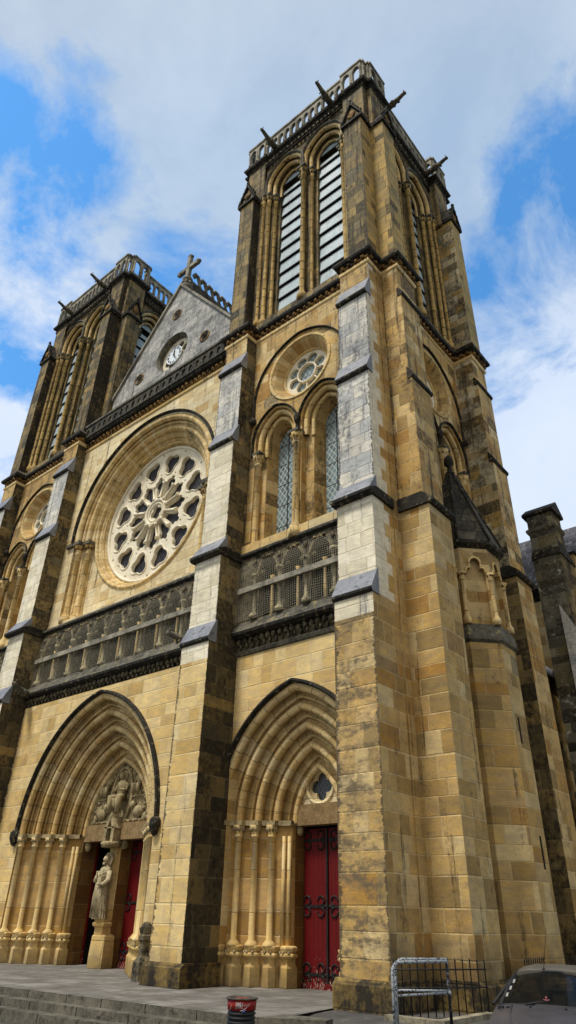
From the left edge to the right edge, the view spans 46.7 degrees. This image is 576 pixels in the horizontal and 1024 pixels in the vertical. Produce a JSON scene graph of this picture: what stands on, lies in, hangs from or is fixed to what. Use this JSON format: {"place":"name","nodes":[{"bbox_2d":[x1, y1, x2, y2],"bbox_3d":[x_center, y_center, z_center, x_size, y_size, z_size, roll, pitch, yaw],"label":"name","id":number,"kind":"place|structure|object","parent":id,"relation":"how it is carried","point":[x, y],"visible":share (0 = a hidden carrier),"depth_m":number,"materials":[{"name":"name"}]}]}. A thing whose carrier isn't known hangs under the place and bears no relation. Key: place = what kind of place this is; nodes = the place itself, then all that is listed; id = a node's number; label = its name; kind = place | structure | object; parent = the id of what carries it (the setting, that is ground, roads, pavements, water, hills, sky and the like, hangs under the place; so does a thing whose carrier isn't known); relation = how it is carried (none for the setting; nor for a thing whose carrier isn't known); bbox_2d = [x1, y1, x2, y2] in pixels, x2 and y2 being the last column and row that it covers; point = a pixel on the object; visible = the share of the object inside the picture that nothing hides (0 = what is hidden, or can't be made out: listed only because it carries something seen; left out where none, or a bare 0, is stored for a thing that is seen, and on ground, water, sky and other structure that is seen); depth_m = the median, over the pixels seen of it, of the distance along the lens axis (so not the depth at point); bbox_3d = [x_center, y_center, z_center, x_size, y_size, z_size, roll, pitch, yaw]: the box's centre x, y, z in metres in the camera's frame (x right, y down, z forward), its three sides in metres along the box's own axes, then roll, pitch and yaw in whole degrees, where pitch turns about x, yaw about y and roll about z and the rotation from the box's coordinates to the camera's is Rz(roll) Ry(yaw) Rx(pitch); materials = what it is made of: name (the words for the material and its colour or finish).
{"place":"outdoors","nodes":[
{"label":"outdoors","id":0,"kind":"place"},
{"bbox_2d":[0,963,332,1017],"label":"pavement","id":1,"kind":"structure","parent":0,"point":[116,984],"depth_m":16.91,"materials":[{"name":"grey stone"}]},
{"bbox_2d":[131,922,151,981],"bbox_3d":[-4.237,12.939,19.669,0.600,1.480,0.520,-22,-39,34],"label":"guard stone","id":2,"kind":"object","parent":1,"relation":"on","point":[144,936],"visible":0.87,"depth_m":19.58,"materials":[{"name":"beige stone"}]},
{"bbox_2d":[0,1008,487,1023],"bbox_3d":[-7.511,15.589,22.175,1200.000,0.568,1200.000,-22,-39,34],"label":"street","id":3,"kind":"structure","parent":0,"point":[341,1017],"depth_m":13.68,"materials":[{"name":"grey asphalt"}]},
{"bbox_2d":[0,986,256,1023],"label":"steps","id":4,"kind":"structure","parent":3,"relation":"on","point":[21,1006],"depth_m":14.89,"materials":[{"name":"stone"}]},
{"bbox_2d":[226,995,257,1023],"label":"litter bin","id":5,"kind":"object","parent":3,"relation":"on","point":[241,1009],"visible":1,"depth_m":11.37,"materials":[{"name":"red metal"}]},
{"bbox_2d":[0,58,575,1015],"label":"church","id":6,"kind":"structure","parent":3,"relation":"on","point":[286,650],"depth_m":24.74,"materials":[{"name":"stone"}]},
{"bbox_2d":[89,852,113,918],"bbox_3d":[-6.763,13.597,24.348,0.813,2.138,0.556,-22,-39,34],"label":"statue","id":7,"kind":"object","parent":6,"relation":"on","point":[102,879],"visible":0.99,"depth_m":24.11,"materials":[{"name":"stone"}]},
{"bbox_2d":[107,446,205,582],"bbox_3d":[-6.429,0.026,32.571,7.320,7.320,0.380,-22,-39,34],"label":"rose window","id":8,"kind":"structure","parent":6,"relation":"in","point":[160,505],"depth_m":32.58,"materials":[{"name":"beige stone"}]},
{"bbox_2d":[257,1014,332,1023],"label":"kerb","id":9,"kind":"structure","parent":3,"relation":"on","point":[284,1019],"depth_m":12.78,"materials":[{"name":"stone"}]},
{"bbox_2d":[391,958,452,1023],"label":"barrier","id":10,"kind":"object","parent":3,"relation":"on","point":[395,994],"visible":1,"depth_m":12.50,"materials":[{"name":"grey metal"}]},
{"bbox_2d":[384,1012,492,1023],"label":"kerb","id":11,"kind":"structure","parent":3,"relation":"on","point":[470,1018],"depth_m":12.97,"materials":[{"name":"stone"}]},
{"bbox_2d":[393,957,489,1017],"bbox_3d":[3.186,9.811,13.800,2.302,1.020,0.050,13,-33,-18],"label":"iron fence","id":12,"kind":"object","parent":11,"relation":"on","point":[441,987],"visible":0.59,"depth_m":13.82,"materials":[{"name":"black metal"}]},
{"bbox_2d":[524,957,544,965],"bbox_3d":[5.877,11.069,15.727,0.042,0.980,1.209,-22,-39,34],"label":"iron fence","id":13,"kind":"object","parent":11,"relation":"on","point":[528,960],"visible":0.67,"depth_m":15.88,"materials":[{"name":"black metal"}]},
{"bbox_2d":[566,955,575,964],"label":"iron fence","id":14,"kind":"object","parent":11,"relation":"on","point":[569,959],"visible":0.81,"depth_m":17.34,"materials":[{"name":"black metal"}]},
{"bbox_2d":[487,934,575,1023],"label":"parked car","id":15,"kind":"object","parent":3,"relation":"on","point":[525,991],"visible":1,"depth_m":9.05,"materials":[{"name":"grey paint"}]},
{"bbox_2d":[0,0,575,542],"label":"sky","id":16,"kind":"structure","parent":0,"point":[127,126],"materials":[{"name":"blue"}]}
]}

